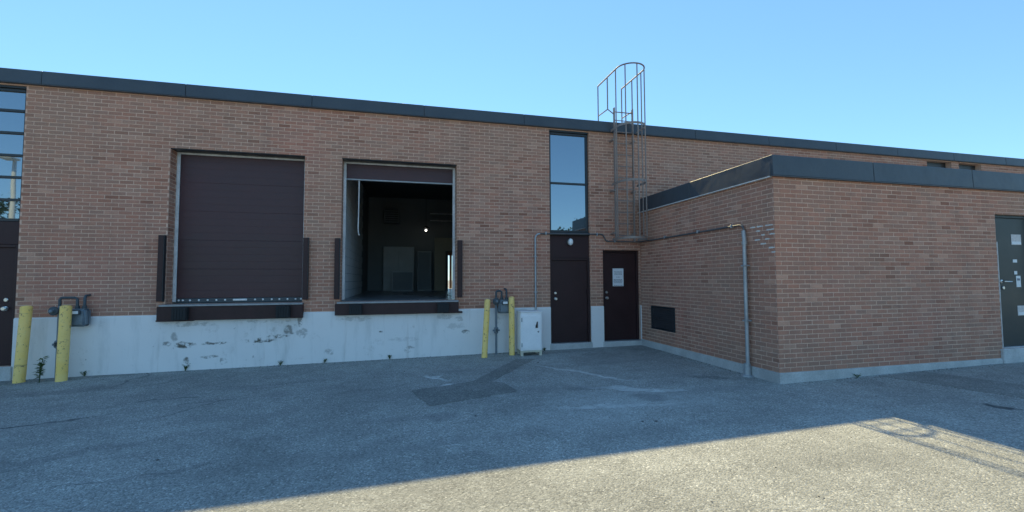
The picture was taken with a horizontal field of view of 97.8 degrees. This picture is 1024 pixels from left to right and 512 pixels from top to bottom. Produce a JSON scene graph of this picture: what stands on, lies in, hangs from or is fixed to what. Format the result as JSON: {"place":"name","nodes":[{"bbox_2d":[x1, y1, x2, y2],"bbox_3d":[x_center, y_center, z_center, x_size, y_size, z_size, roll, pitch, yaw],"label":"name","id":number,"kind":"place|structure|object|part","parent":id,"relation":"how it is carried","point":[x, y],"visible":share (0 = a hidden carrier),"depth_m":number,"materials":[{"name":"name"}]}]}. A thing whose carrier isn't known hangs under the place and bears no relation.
{"place":"outdoors","nodes":[
{"label":"outdoors","id":0,"kind":"place"},
{"bbox_2d":[383,246,413,290],"bbox_3d":[-4.495,0.510,17.725,1.180,1.735,0.522,1,-3,-14],"label":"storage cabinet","id":1,"kind":"object","parent":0,"point":[398,258],"visible":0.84,"depth_m":17.46,"materials":[{"name":"grey metal"}]},
{"bbox_3d":[-4.716,0.492,17.412,0.569,1.670,0.020,1,-3,-14],"label":"cabinet door","id":2,"kind":"part","parent":1,"relation":"part of","materials":[{"name":"grey metal"}]},
{"bbox_3d":[-4.153,0.497,17.554,0.569,1.670,0.020,1,-3,-14],"label":"cabinet door","id":3,"kind":"part","parent":1,"relation":"part of","materials":[{"name":"grey metal"}]},
{"bbox_2d":[392,271,412,291],"bbox_3d":[-4.151,0.958,16.915,0.780,0.755,0.515,1,-3,-14],"label":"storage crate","id":4,"kind":"object","parent":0,"point":[402,280],"visible":0.92,"depth_m":16.67,"materials":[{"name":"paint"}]},
{"bbox_2d":[417,251,430,290],"bbox_3d":[-3.515,0.602,17.842,0.540,1.555,0.565,1,-3,-14],"label":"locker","id":5,"kind":"object","parent":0,"point":[423,270],"visible":1,"depth_m":17.57,"materials":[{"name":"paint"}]},
{"bbox_2d":[0,280,1023,511],"bbox_3d":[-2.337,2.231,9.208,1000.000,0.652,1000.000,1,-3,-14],"label":"ground","id":6,"kind":"structure","parent":0,"point":[92,445],"depth_m":4.57,"materials":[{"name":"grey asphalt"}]},
{"bbox_2d":[12,305,32,383],"bbox_3d":[-8.210,1.506,7.486,0.208,1.347,0.154,1,-3,-14],"label":"bollard","id":7,"kind":"object","parent":6,"relation":"on","point":[22,344],"visible":0.99,"depth_m":7.44,"materials":[{"name":"yellow metal"}]},
{"bbox_2d":[31,356,47,382],"bbox_3d":[-7.855,1.893,7.458,0.203,0.460,0.205,1,-3,-14],"label":"weed","id":8,"kind":"object","parent":6,"relation":"on","point":[40,368],"visible":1,"depth_m":7.43,"materials":[{"name":"green plant"}]},
{"bbox_2d":[55,305,71,381],"bbox_3d":[-7.612,1.504,7.575,0.176,1.339,0.158,1,-3,-14],"label":"bollard","id":9,"kind":"object","parent":6,"relation":"on","point":[63,342],"visible":0.96,"depth_m":7.53,"materials":[{"name":"yellow metal"}]},
{"bbox_2d":[0,373,134,385],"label":"asphalt patch","id":10,"kind":"object","parent":6,"relation":"on","point":[5,383],"visible":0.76,"depth_m":7.65,"materials":[{"name":"grey asphalt"}]},
{"bbox_2d":[412,359,533,405],"bbox_3d":[-0.192,2.016,7.295,1.376,0.074,3.452,-2,-4,34],"label":"asphalt patch","id":11,"kind":"object","parent":6,"relation":"on","point":[483,386],"visible":0.86,"depth_m":6.59,"materials":[{"name":"grey asphalt"}]},
{"bbox_2d":[481,299,489,357],"bbox_3d":[-0.540,1.522,9.212,0.198,1.266,0.121,1,-3,-29],"label":"bollard","id":12,"kind":"object","parent":6,"relation":"on","point":[485,328],"visible":0.94,"depth_m":9.17,"materials":[{"name":"yellow metal"}]},
{"bbox_2d":[0,67,1023,380],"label":"warehouse building","id":13,"kind":"structure","parent":6,"relation":"on","point":[168,227],"depth_m":8.98,"materials":[{"name":"brick"}]},
{"bbox_2d":[0,244,17,365],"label":"door","id":14,"kind":"structure","parent":13,"relation":"in","point":[8,253],"depth_m":7.73,"materials":[{"name":"brown paint"}]},
{"bbox_2d":[0,88,26,221],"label":"window","id":15,"kind":"structure","parent":13,"relation":"in","point":[12,101],"depth_m":7.87,"materials":[{"name":"clear glass"}]},
{"bbox_2d":[48,294,90,378],"bbox_3d":[-7.676,1.417,7.717,0.549,1.506,0.275,1,-3,-28],"label":"gas meter","id":16,"kind":"object","parent":13,"relation":"attached to","point":[81,317],"visible":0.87,"depth_m":7.74,"materials":[{"name":"paint"}]},
{"bbox_2d":[156,148,308,321],"bbox_3d":[-5.294,-0.404,8.651,2.557,3.245,0.585,1,-3,-14],"label":"loading dock door","id":17,"kind":"structure","parent":13,"relation":"in","point":[239,216],"depth_m":8.82,"materials":[{"name":"paint"}]},
{"bbox_2d":[334,158,462,315],"bbox_3d":[-2.348,-0.451,9.422,2.567,3.319,0.635,1,-3,-14],"label":"loading dock door","id":18,"kind":"structure","parent":13,"relation":"in","point":[359,170],"depth_m":9.47,"materials":[{"name":"paint"}]},
{"bbox_2d":[429,212,451,214],"bbox_3d":[-2.224,-2.014,18.028,2.210,0.722,0.060,1,-3,-14],"label":"tube light","id":19,"kind":"object","parent":13,"relation":"hanging from","point":[447,213],"visible":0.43,"depth_m":17.85,"materials":[{"name":"metal"}]},
{"bbox_2d":[429,219,451,221],"bbox_3d":[-2.223,-1.874,18.020,2.210,1.002,0.060,1,-3,-14],"label":"tube light","id":20,"kind":"object","parent":13,"relation":"hanging from","point":[442,220],"visible":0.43,"depth_m":17.84,"materials":[{"name":"metal"}]},
{"bbox_2d":[493,288,508,353],"bbox_3d":[-0.217,1.420,9.565,0.435,1.464,0.288,2,-4,-43],"label":"gas meter","id":21,"kind":"object","parent":13,"relation":"attached to","point":[503,305],"visible":0.92,"depth_m":9.54,"materials":[{"name":"paint"}]},
{"bbox_2d":[549,132,587,232],"bbox_3d":[1.308,-1.708,10.435,0.972,2.335,0.080,1,-3,-14],"label":"window","id":22,"kind":"structure","parent":13,"relation":"in","point":[568,157],"depth_m":10.43,"materials":[{"name":"clear glass"}]},
{"bbox_2d":[566,238,572,245],"bbox_3d":[1.340,-0.323,10.261,0.144,0.168,0.122,1,-3,-14],"label":"wall lamp","id":23,"kind":"object","parent":13,"relation":"attached to","point":[569,241],"visible":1,"depth_m":10.22,"materials":[{"name":"white glass"}]},
{"bbox_2d":[550,258,590,343],"bbox_3d":[1.331,1.014,10.247,0.974,1.928,0.140,1,-3,-14],"label":"door","id":24,"kind":"structure","parent":13,"relation":"in","point":[570,278],"depth_m":10.26,"materials":[{"name":"brown paint"}]},
{"bbox_2d":[603,250,640,341],"bbox_3d":[2.574,0.930,10.586,0.949,2.121,0.180,1,-3,-14],"label":"door","id":25,"kind":"structure","parent":13,"relation":"in","point":[620,303],"depth_m":10.61,"materials":[{"name":"brown paint"}]},
{"bbox_2d":[613,268,623,285],"bbox_3d":[2.525,0.507,10.623,0.280,0.420,0.004,1,-3,-14],"label":"notice","id":26,"kind":"object","parent":25,"relation":"attached to","point":[618,277],"depth_m":10.62,"materials":[{"name":"white paper"}]},
{"bbox_2d":[597,62,647,241],"bbox_3d":[2.639,-2.321,10.526,0.684,3.967,1.359,1,-3,-14],"label":"roof ladder","id":27,"kind":"object","parent":13,"relation":"attached to","point":[632,179],"visible":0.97,"depth_m":10.29,"materials":[{"name":"metal"}]},
{"bbox_2d":[534,224,744,309],"bbox_3d":[2.796,0.433,9.482,2.067,2.040,4.290,4,-5,-52],"label":"conduit pipe","id":28,"kind":"object","parent":13,"relation":"attached to","point":[664,237],"visible":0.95,"depth_m":9.97,"materials":[{"name":"grey metal"}]},
{"bbox_2d":[509,296,514,354],"bbox_3d":[-0.005,1.508,9.477,0.125,1.295,0.134,1,-3,-14],"label":"bollard","id":29,"kind":"object","parent":6,"relation":"on","point":[511,326],"visible":0.96,"depth_m":9.43,"materials":[{"name":"yellow metal"}]},
{"bbox_2d":[516,310,541,355],"bbox_3d":[0.372,1.639,9.488,0.484,0.944,0.370,1,-3,-14],"label":"utility cabinet","id":30,"kind":"object","parent":6,"relation":"on","point":[529,330],"visible":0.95,"depth_m":9.34,"materials":[{"name":"white metal"}]},
{"bbox_3d":[0.412,1.601,9.332,0.400,0.700,0.044,1,-3,-14],"label":"cabinet door","id":31,"kind":"part","parent":30,"relation":"part of","materials":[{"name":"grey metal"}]},
{"bbox_2d":[638,155,1023,383],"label":"brick annex","id":32,"kind":"object","parent":6,"relation":"on","point":[857,268],"visible":0.97,"depth_m":7.53,"materials":[{"name":"brick"}]},
{"bbox_2d":[741,230,753,376],"bbox_3d":[3.824,0.787,7.315,0.200,2.423,0.200,1,-3,-14],"label":"downpipe","id":33,"kind":"object","parent":32,"relation":"attached to","point":[747,368],"visible":0.94,"depth_m":7.29,"materials":[{"name":"grey metal"}]},
{"bbox_2d":[995,215,1023,347],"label":"door","id":34,"kind":"structure","parent":32,"relation":"in","point":[1009,230],"depth_m":8.18,"materials":[{"name":"grey paint"}]},
{"bbox_2d":[881,371,1023,398],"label":"asphalt patch","id":35,"kind":"object","parent":6,"relation":"on","point":[992,387],"visible":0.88,"depth_m":6.54,"materials":[{"name":"grey asphalt"}]},
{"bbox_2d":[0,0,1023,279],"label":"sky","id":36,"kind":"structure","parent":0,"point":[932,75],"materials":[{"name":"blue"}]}
]}

